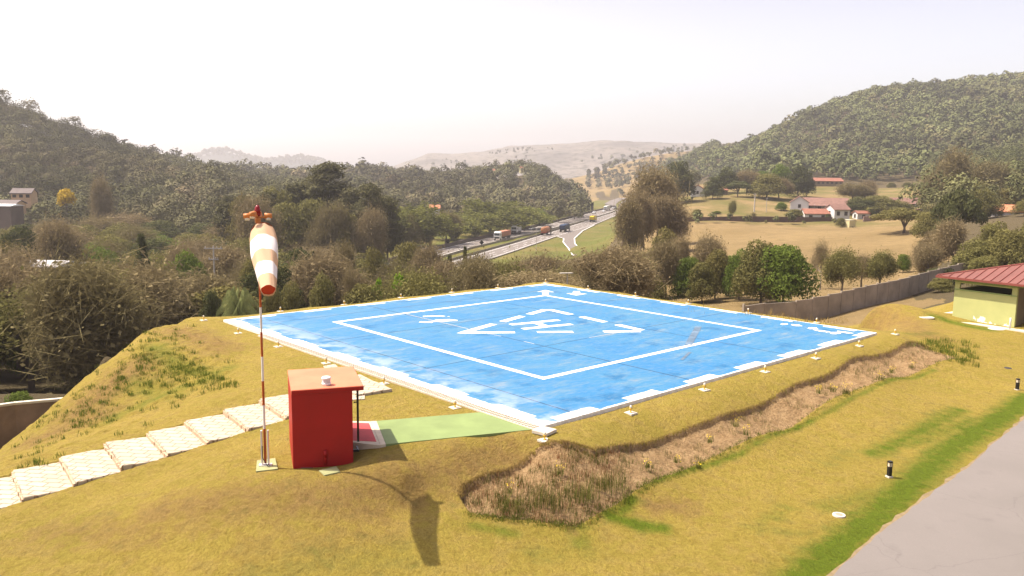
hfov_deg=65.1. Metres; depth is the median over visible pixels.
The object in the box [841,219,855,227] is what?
water tower
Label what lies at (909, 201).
house
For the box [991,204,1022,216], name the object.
house
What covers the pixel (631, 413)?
perimeter light
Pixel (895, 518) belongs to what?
road shoulder
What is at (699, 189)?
house
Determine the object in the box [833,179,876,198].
dry tree
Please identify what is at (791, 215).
back field hedge
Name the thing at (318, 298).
broadleaf tree
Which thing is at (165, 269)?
broadleaf tree
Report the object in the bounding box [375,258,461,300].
bush
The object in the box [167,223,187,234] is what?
spreading tree
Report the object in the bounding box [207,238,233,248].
dark tree
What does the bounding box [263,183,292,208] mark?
broadleaf tree
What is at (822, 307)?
panel wall
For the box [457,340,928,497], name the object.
scarp grass
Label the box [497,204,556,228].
bamboo clump
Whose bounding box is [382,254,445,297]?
thin tree
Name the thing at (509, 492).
flowering weed
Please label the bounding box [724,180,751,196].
spreading tree
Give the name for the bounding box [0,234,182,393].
dry tree
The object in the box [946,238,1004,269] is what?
broadleaf tree
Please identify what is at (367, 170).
horizon wood
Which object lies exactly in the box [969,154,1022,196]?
dry tree
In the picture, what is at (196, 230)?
dark tree
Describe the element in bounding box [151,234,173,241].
green tree
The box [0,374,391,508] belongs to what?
stone steps
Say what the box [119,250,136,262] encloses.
dark tree
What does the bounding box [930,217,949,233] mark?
dark tree
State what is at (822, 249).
bare tree
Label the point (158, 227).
dark tree
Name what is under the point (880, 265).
thin tree
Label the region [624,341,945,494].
bank stubble
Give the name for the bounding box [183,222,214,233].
dark tree
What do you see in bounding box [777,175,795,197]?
dry tree
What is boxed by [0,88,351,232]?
hill wood
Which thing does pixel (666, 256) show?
dry tree
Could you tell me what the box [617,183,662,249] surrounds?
dry tree
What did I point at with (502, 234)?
truck
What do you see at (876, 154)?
hill wood
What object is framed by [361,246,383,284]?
broadleaf tree
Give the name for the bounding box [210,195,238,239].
eucalyptus tree
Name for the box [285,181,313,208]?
eucalyptus tree
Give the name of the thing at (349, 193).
eucalyptus tree
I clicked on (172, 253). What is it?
dry tree
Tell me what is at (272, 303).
broadleaf tree
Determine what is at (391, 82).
sky
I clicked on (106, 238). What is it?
broadleaf tree
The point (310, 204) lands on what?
broadleaf tree
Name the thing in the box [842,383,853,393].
flowering weed
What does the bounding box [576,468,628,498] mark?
tall weed
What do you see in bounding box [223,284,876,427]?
helipad
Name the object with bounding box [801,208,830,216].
house
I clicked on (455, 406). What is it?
perimeter light
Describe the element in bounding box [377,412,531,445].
walkway
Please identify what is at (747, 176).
dry tree
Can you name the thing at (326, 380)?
roof beacon
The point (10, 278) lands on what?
dry tree
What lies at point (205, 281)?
dry tree
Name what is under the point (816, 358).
perimeter light
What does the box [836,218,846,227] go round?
broadleaf tree
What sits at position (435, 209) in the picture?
house
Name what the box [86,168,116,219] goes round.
dry tree
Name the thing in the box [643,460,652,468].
flowering weed
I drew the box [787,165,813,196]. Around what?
dark tree
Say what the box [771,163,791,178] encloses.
green tree
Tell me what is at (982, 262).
broadleaf tree
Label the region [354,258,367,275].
broadleaf tree
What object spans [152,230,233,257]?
bare tree
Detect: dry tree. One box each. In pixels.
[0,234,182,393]
[0,236,42,271]
[0,243,72,378]
[27,219,98,245]
[28,205,99,263]
[28,219,62,233]
[72,212,124,232]
[77,244,209,342]
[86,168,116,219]
[100,208,154,227]
[153,232,209,273]
[168,261,248,324]
[195,232,250,284]
[200,222,233,237]
[225,183,290,251]
[278,235,334,252]
[278,237,365,307]
[278,243,336,256]
[297,193,352,249]
[309,243,359,257]
[326,258,389,305]
[328,231,360,276]
[347,198,391,255]
[367,255,408,284]
[369,265,404,297]
[403,236,445,273]
[414,247,460,291]
[435,207,465,243]
[437,246,507,292]
[456,245,498,270]
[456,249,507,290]
[493,266,593,287]
[501,251,530,273]
[520,244,566,273]
[520,249,544,263]
[544,254,599,289]
[561,240,671,294]
[591,235,661,297]
[608,190,647,252]
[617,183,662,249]
[628,157,695,248]
[633,244,680,289]
[643,234,683,298]
[647,192,696,239]
[662,230,693,296]
[690,226,728,268]
[735,168,760,190]
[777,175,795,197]
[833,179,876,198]
[854,251,873,286]
[859,180,881,198]
[905,240,948,273]
[907,227,935,267]
[908,141,979,206]
[924,212,973,267]
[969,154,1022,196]
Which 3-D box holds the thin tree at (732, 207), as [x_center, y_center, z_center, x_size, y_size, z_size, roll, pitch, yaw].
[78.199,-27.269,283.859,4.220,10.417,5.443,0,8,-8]
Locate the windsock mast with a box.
[243,205,271,466]
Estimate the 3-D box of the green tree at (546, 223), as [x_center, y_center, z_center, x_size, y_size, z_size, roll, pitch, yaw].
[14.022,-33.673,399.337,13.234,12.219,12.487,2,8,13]
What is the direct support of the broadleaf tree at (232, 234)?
on the ground at (768, 504)
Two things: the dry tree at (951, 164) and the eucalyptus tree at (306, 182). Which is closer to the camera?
the eucalyptus tree at (306, 182)
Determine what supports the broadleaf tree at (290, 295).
on the ground at (768, 504)
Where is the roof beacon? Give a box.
[321,376,330,385]
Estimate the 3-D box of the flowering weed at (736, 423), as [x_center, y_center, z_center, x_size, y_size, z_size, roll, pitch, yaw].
[7.613,4.538,27.312,0.366,0.381,0.485,1,8,0]
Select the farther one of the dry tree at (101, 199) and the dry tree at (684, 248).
the dry tree at (101, 199)
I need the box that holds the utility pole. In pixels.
[204,246,222,273]
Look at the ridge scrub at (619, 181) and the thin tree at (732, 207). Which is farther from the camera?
the ridge scrub at (619, 181)
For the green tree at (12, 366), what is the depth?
66.89 m
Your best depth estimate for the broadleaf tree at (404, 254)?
124.20 m
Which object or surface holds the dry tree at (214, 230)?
on the ground at (768, 504)
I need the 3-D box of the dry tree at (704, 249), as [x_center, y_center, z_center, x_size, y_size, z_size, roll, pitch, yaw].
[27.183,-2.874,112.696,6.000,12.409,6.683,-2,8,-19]
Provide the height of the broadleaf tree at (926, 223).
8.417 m
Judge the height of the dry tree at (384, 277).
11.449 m
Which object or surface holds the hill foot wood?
on the ground at (768, 504)
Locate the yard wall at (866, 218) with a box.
[863,208,921,221]
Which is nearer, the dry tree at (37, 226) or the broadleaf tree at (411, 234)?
the dry tree at (37, 226)
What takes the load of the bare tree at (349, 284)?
on the ground at (768, 504)
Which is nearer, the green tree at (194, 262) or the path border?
the path border
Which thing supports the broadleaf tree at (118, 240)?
on the ground at (768, 504)
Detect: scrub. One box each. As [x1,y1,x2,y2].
[431,143,692,166]
[585,140,741,194]
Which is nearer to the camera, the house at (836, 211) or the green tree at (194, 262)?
the green tree at (194, 262)
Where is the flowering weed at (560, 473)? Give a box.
[554,463,565,476]
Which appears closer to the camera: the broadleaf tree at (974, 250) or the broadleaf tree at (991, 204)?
the broadleaf tree at (974, 250)
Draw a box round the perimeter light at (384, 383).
[380,377,389,384]
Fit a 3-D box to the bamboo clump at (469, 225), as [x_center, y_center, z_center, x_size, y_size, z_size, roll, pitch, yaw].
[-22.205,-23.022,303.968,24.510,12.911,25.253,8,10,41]
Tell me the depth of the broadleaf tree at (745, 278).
90.30 m
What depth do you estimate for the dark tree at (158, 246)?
152.82 m
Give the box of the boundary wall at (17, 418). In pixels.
[0,397,62,448]
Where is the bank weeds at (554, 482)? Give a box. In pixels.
[462,440,634,529]
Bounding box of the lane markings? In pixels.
[437,210,610,255]
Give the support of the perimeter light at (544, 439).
on the ground at (768, 504)
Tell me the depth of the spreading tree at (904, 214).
181.96 m
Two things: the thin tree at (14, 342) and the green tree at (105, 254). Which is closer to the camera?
the thin tree at (14, 342)
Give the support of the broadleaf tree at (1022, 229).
on the ground at (768, 504)
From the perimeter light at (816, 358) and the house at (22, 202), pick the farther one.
the house at (22, 202)
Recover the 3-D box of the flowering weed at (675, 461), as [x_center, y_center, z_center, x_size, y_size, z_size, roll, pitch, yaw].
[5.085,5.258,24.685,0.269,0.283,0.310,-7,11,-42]
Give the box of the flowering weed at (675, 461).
[673,454,681,463]
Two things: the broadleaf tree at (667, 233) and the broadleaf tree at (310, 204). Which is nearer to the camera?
the broadleaf tree at (667, 233)
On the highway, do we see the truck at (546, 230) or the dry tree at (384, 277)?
the truck at (546, 230)
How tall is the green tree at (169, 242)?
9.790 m
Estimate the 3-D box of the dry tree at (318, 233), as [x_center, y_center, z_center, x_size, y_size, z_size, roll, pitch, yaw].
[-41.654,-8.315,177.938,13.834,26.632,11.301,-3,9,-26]
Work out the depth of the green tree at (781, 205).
302.63 m
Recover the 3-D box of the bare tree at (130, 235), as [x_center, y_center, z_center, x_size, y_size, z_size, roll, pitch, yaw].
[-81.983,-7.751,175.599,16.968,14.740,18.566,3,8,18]
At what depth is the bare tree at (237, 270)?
88.89 m
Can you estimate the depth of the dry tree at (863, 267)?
100.98 m
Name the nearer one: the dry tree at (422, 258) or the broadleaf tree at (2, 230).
the dry tree at (422, 258)
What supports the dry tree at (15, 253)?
on the ground at (768, 504)
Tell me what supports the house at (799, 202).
on the ground at (768, 504)
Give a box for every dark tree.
[10,223,34,230]
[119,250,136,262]
[126,237,173,255]
[140,221,174,238]
[151,219,184,236]
[179,227,208,235]
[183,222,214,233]
[198,288,226,316]
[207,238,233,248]
[236,263,307,311]
[282,246,313,284]
[666,160,697,200]
[700,177,724,198]
[715,166,740,191]
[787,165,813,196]
[800,172,816,196]
[845,196,865,212]
[851,199,881,215]
[920,267,954,283]
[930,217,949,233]
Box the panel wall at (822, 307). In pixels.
[742,262,972,320]
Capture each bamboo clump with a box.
[394,200,443,241]
[401,202,461,246]
[442,212,488,239]
[452,207,508,236]
[455,196,537,232]
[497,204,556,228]
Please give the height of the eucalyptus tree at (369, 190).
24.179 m
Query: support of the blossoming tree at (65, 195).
on the ground at (768, 504)
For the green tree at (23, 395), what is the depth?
42.98 m
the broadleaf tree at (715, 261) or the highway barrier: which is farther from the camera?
the highway barrier
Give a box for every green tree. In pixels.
[3,390,34,402]
[6,343,38,375]
[82,244,119,265]
[141,229,165,235]
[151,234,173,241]
[156,237,181,245]
[162,249,209,278]
[531,208,552,225]
[667,256,706,301]
[722,247,755,299]
[750,244,820,301]
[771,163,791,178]
[774,202,787,210]
[896,254,911,272]
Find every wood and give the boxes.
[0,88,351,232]
[120,139,422,180]
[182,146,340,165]
[291,159,593,217]
[659,70,1023,179]
[662,152,703,184]
[896,137,1023,214]
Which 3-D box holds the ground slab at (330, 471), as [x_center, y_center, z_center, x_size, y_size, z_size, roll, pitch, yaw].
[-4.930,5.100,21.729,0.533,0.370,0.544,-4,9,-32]
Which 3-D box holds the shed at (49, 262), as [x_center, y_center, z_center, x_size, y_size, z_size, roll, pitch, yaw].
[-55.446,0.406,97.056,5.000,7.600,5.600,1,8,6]
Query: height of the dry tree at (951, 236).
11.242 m
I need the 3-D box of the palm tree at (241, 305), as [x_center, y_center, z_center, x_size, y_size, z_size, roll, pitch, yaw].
[-21.186,3.765,62.103,4.047,7.935,3.789,2,8,9]
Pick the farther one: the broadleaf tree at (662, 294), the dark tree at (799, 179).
the dark tree at (799, 179)
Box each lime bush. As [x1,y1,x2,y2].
[372,277,383,299]
[391,273,410,294]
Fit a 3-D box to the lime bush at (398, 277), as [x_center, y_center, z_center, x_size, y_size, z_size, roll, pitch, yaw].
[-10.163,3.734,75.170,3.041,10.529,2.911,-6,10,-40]
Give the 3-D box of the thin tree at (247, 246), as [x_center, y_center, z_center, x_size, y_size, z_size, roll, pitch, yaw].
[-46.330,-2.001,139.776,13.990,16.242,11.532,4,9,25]
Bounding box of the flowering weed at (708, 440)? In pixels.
[706,435,713,443]
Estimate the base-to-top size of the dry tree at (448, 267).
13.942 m
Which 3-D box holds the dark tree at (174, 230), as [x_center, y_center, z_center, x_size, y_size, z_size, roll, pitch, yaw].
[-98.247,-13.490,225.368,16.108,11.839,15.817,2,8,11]
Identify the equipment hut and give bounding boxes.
[288,366,363,468]
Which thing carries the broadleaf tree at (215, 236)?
on the ground at (768, 504)
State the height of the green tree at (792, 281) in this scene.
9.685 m
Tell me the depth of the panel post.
62.43 m
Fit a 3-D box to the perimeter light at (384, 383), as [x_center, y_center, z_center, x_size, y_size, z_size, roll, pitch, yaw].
[-4.796,3.471,30.005,0.330,0.314,0.330,-7,11,-43]
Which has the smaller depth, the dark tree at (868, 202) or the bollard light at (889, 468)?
the bollard light at (889, 468)
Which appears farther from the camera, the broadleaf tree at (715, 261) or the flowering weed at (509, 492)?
the broadleaf tree at (715, 261)
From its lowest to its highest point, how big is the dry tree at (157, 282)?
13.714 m
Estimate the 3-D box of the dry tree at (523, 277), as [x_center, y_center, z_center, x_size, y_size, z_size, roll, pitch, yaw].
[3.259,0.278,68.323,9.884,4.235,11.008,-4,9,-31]
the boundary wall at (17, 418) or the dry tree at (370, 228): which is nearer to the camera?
the boundary wall at (17, 418)
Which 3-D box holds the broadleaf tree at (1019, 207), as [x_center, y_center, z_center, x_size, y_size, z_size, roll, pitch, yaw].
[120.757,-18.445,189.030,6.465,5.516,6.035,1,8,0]
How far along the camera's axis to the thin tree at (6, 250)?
115.17 m
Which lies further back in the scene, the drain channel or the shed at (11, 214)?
the shed at (11, 214)
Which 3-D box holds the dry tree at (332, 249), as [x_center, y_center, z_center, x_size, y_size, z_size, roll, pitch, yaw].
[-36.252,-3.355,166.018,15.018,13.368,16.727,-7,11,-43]
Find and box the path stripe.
[371,421,385,447]
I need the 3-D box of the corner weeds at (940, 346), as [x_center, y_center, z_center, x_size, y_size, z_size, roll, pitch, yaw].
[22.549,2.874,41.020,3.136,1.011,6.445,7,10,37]
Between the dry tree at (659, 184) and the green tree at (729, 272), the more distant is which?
the dry tree at (659, 184)
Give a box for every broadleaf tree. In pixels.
[0,225,20,235]
[74,223,102,239]
[85,234,132,252]
[90,233,127,248]
[100,222,143,232]
[149,254,168,267]
[157,259,177,281]
[171,233,206,241]
[174,282,266,323]
[192,233,227,243]
[224,191,246,242]
[226,238,246,247]
[238,256,257,289]
[262,285,283,312]
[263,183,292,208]
[272,201,310,252]
[278,252,296,264]
[280,280,303,310]
[297,197,326,243]
[308,271,335,307]
[323,204,360,254]
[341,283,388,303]
[354,252,365,260]
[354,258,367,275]
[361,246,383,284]
[373,210,386,262]
[390,240,420,269]
[399,214,426,249]
[646,273,667,299]
[650,226,676,252]
[684,261,721,302]
[691,209,703,216]
[705,248,733,298]
[730,236,788,303]
[744,172,786,198]
[784,209,802,215]
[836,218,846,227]
[852,195,900,211]
[885,200,915,209]
[886,182,896,187]
[909,212,936,238]
[926,277,954,292]
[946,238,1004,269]
[962,255,998,285]
[971,181,992,214]
[972,188,1006,216]
[972,219,1006,245]
[981,228,1023,265]
[994,187,1023,204]
[1007,199,1023,214]
[1014,223,1023,247]
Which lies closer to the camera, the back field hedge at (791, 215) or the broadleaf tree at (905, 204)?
the back field hedge at (791, 215)
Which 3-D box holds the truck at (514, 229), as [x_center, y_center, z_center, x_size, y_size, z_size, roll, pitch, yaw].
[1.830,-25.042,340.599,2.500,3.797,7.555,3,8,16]
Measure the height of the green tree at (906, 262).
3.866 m
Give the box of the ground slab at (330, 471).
[319,466,339,475]
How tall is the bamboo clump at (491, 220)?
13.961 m
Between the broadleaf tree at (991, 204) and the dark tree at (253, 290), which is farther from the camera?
the broadleaf tree at (991, 204)
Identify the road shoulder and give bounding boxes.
[826,416,1023,575]
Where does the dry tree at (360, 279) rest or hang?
on the ground at (768, 504)
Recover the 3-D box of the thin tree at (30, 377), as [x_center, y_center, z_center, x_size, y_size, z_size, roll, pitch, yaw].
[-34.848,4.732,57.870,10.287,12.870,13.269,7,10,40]
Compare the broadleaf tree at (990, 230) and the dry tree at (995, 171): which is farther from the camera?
the dry tree at (995, 171)
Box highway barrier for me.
[386,205,614,262]
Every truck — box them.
[494,230,510,239]
[511,225,520,233]
[541,226,551,234]
[559,223,569,231]
[589,215,596,221]
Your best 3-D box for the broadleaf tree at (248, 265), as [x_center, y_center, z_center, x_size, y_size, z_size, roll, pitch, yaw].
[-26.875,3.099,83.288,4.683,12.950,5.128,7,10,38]
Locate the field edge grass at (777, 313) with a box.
[600,290,861,325]
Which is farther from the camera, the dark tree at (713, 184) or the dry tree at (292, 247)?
the dark tree at (713, 184)
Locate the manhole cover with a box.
[832,512,845,517]
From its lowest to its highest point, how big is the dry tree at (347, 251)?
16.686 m
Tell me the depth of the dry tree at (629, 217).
148.71 m
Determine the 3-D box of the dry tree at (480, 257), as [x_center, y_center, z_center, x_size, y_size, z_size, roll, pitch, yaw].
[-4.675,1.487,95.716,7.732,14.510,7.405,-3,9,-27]
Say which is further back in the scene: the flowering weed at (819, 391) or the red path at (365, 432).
the flowering weed at (819, 391)
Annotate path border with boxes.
[353,421,379,449]
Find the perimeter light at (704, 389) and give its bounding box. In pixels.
[698,383,710,391]
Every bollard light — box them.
[885,460,892,477]
[1014,378,1019,389]
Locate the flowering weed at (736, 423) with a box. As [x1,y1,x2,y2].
[731,415,741,426]
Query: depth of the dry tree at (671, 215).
172.04 m
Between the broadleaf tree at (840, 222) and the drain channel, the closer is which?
the drain channel
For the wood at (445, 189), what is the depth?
502.63 m
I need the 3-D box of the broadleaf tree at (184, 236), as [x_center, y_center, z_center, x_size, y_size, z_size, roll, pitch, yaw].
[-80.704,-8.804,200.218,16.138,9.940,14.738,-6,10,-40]
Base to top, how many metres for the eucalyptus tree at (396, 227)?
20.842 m
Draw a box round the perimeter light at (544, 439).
[537,432,547,442]
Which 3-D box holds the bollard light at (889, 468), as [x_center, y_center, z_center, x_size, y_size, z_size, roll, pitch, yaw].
[11.537,5.536,24.489,0.160,0.512,0.160,-2,8,-17]
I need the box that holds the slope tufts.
[11,324,238,468]
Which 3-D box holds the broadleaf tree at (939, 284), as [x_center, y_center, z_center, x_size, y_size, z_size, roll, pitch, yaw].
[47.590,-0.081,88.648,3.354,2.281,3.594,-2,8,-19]
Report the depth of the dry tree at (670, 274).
111.12 m
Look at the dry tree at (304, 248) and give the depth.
146.69 m
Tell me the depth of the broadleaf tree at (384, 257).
185.65 m
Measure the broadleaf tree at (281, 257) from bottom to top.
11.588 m
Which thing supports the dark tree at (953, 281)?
on the ground at (768, 504)
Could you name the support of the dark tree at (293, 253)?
on the ground at (768, 504)
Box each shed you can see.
[0,204,23,230]
[32,260,85,272]
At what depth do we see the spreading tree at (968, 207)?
137.63 m
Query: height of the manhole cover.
0.079 m
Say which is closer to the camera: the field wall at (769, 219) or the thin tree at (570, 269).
the thin tree at (570, 269)
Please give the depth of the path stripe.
23.98 m
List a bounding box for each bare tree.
[83,233,134,261]
[106,222,169,248]
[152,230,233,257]
[218,252,249,286]
[338,256,359,303]
[806,236,831,289]
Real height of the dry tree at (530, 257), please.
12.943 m
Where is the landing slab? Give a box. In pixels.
[323,364,364,400]
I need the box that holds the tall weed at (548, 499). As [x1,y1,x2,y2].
[517,484,579,514]
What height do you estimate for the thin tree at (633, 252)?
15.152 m
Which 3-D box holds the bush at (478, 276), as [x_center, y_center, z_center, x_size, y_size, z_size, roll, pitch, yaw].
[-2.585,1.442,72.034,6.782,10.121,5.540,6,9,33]
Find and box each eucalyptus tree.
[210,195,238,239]
[254,190,279,212]
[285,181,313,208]
[298,161,353,208]
[299,175,320,208]
[331,187,367,219]
[349,182,395,248]
[378,195,406,264]
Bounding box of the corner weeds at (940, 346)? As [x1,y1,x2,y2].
[907,336,983,367]
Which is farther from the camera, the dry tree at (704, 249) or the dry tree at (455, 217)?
the dry tree at (455, 217)
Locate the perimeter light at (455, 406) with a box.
[448,400,461,409]
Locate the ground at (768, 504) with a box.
[0,84,1023,575]
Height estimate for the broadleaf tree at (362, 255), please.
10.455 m
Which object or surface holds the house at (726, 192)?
on the ground at (768, 504)
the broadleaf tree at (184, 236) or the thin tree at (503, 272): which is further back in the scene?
the broadleaf tree at (184, 236)
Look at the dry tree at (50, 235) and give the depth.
115.78 m
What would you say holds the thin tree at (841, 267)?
on the ground at (768, 504)
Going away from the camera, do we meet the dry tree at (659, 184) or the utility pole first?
the utility pole
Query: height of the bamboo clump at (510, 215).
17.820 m
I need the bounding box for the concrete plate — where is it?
[532,426,556,436]
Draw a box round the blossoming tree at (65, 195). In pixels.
[56,187,76,222]
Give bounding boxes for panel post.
[560,272,572,283]
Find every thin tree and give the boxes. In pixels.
[0,236,34,259]
[0,265,112,392]
[0,291,28,370]
[0,295,31,382]
[22,245,136,371]
[109,243,164,266]
[217,233,287,254]
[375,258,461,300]
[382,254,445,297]
[492,246,532,286]
[540,262,585,287]
[554,205,565,221]
[590,232,657,293]
[728,199,737,214]
[817,238,867,292]
[862,245,906,282]
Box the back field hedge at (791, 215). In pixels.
[692,211,836,223]
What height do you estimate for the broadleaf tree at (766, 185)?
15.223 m
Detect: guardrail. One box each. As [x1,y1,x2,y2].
[441,210,616,257]
[444,211,615,262]
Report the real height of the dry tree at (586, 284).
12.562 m
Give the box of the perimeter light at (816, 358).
[810,352,820,359]
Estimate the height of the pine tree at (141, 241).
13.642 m
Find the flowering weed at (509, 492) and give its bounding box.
[504,481,515,494]
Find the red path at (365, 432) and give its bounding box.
[353,422,375,441]
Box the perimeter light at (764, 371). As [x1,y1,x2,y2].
[759,365,770,372]
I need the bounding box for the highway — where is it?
[391,198,629,266]
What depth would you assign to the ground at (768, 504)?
24.43 m
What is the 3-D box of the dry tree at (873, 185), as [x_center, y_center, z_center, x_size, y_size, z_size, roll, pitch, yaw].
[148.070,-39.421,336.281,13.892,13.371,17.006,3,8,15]
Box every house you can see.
[0,200,27,213]
[9,188,38,207]
[429,205,439,213]
[690,185,704,196]
[718,187,728,194]
[789,196,809,209]
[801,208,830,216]
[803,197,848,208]
[813,178,843,186]
[824,204,850,218]
[852,211,870,218]
[889,198,918,206]
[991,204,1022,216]
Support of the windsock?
attached to the windsock mast
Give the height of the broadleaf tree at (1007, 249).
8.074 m
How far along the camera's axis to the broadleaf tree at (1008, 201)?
226.12 m
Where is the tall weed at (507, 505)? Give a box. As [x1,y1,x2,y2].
[482,487,541,522]
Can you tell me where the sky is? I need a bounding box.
[0,0,1023,166]
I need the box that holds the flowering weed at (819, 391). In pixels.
[816,385,823,393]
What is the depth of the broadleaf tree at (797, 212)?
289.10 m
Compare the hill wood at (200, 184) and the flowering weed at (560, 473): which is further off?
the hill wood at (200, 184)
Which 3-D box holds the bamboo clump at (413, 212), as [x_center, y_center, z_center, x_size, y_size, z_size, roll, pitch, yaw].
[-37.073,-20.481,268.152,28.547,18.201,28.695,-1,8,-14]
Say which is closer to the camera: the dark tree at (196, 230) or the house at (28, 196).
the dark tree at (196, 230)
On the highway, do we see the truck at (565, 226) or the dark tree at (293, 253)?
the truck at (565, 226)
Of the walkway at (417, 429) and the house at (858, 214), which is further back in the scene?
the house at (858, 214)
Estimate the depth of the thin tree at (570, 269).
82.40 m
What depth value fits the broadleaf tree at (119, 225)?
196.75 m
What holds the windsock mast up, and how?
on the foundation slab
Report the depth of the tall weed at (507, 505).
20.93 m
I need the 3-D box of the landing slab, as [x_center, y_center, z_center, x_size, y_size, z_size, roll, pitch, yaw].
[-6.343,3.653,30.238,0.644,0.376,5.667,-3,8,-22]
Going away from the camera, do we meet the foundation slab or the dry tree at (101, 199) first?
the foundation slab
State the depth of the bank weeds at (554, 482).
22.03 m
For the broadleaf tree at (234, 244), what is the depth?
151.03 m
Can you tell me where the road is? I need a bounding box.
[833,419,1023,575]
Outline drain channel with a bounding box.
[258,334,539,429]
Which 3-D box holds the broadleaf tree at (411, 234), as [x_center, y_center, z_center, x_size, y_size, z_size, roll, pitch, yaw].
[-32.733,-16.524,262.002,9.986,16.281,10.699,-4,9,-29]
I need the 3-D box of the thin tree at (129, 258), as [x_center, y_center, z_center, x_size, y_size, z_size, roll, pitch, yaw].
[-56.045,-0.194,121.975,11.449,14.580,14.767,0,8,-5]
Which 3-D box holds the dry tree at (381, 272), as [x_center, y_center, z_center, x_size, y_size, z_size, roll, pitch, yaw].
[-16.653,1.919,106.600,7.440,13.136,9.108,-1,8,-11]
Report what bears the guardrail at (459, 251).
on the highway
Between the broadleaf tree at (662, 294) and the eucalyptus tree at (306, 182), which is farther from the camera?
the eucalyptus tree at (306, 182)
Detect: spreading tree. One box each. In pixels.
[0,225,40,259]
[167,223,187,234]
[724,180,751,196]
[869,207,937,232]
[930,187,988,251]
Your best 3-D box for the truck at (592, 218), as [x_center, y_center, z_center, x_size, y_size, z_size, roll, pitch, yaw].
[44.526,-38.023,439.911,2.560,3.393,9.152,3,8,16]
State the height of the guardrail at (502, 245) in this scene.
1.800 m
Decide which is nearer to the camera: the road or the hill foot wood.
the road
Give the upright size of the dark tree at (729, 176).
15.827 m
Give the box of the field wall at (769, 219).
[687,216,832,221]
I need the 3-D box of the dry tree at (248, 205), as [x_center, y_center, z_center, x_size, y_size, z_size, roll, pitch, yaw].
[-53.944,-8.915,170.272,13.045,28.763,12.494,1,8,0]
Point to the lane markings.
(538, 236)
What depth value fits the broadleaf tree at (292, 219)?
177.59 m
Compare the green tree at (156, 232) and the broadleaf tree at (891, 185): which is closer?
the green tree at (156, 232)
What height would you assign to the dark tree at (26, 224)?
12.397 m
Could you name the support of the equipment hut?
on the ground at (768, 504)
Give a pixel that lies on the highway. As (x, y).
(571, 234)
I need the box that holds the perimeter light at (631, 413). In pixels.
[624,405,637,415]
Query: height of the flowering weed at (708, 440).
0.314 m
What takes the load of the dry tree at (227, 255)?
on the ground at (768, 504)
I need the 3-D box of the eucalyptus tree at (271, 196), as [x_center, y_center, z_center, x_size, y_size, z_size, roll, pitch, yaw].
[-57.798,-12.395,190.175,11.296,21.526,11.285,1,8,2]
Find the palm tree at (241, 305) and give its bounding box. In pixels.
[216,286,258,316]
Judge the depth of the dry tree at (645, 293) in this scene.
78.32 m
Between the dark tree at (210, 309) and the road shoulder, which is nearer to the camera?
the road shoulder
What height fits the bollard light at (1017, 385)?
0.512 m
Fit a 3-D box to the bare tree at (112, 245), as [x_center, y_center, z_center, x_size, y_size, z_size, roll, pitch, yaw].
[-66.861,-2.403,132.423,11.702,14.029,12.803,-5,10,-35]
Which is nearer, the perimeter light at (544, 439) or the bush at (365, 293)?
the perimeter light at (544, 439)
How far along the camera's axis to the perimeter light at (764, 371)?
32.49 m
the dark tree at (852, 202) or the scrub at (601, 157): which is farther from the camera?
the scrub at (601, 157)
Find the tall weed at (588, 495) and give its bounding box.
[558,477,606,507]
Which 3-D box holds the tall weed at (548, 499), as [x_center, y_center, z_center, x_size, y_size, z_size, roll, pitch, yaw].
[0.968,5.494,21.237,1.661,0.501,1.386,1,8,0]
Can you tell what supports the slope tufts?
on the ground at (768, 504)
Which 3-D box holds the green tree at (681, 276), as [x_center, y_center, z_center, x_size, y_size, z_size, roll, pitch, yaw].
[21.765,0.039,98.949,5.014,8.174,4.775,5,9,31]
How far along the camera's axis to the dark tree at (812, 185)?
360.16 m
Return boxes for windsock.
[250,222,277,295]
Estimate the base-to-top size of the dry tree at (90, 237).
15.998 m
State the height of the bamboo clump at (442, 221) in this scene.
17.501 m
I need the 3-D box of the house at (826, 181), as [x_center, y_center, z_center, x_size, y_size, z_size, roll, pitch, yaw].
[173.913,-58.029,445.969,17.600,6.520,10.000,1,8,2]
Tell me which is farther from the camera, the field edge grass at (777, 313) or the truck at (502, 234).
the truck at (502, 234)
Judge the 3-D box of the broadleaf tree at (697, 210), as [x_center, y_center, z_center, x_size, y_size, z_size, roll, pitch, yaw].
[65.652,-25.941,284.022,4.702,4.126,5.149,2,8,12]
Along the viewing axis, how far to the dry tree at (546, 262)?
98.15 m
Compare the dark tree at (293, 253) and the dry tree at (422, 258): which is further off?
the dry tree at (422, 258)
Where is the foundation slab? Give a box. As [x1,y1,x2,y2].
[256,458,277,472]
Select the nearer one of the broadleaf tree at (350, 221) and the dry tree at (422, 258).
the dry tree at (422, 258)
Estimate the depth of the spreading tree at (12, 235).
126.48 m
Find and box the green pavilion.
[936,263,1023,332]
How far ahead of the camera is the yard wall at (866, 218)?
283.45 m
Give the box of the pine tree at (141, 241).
[133,232,150,268]

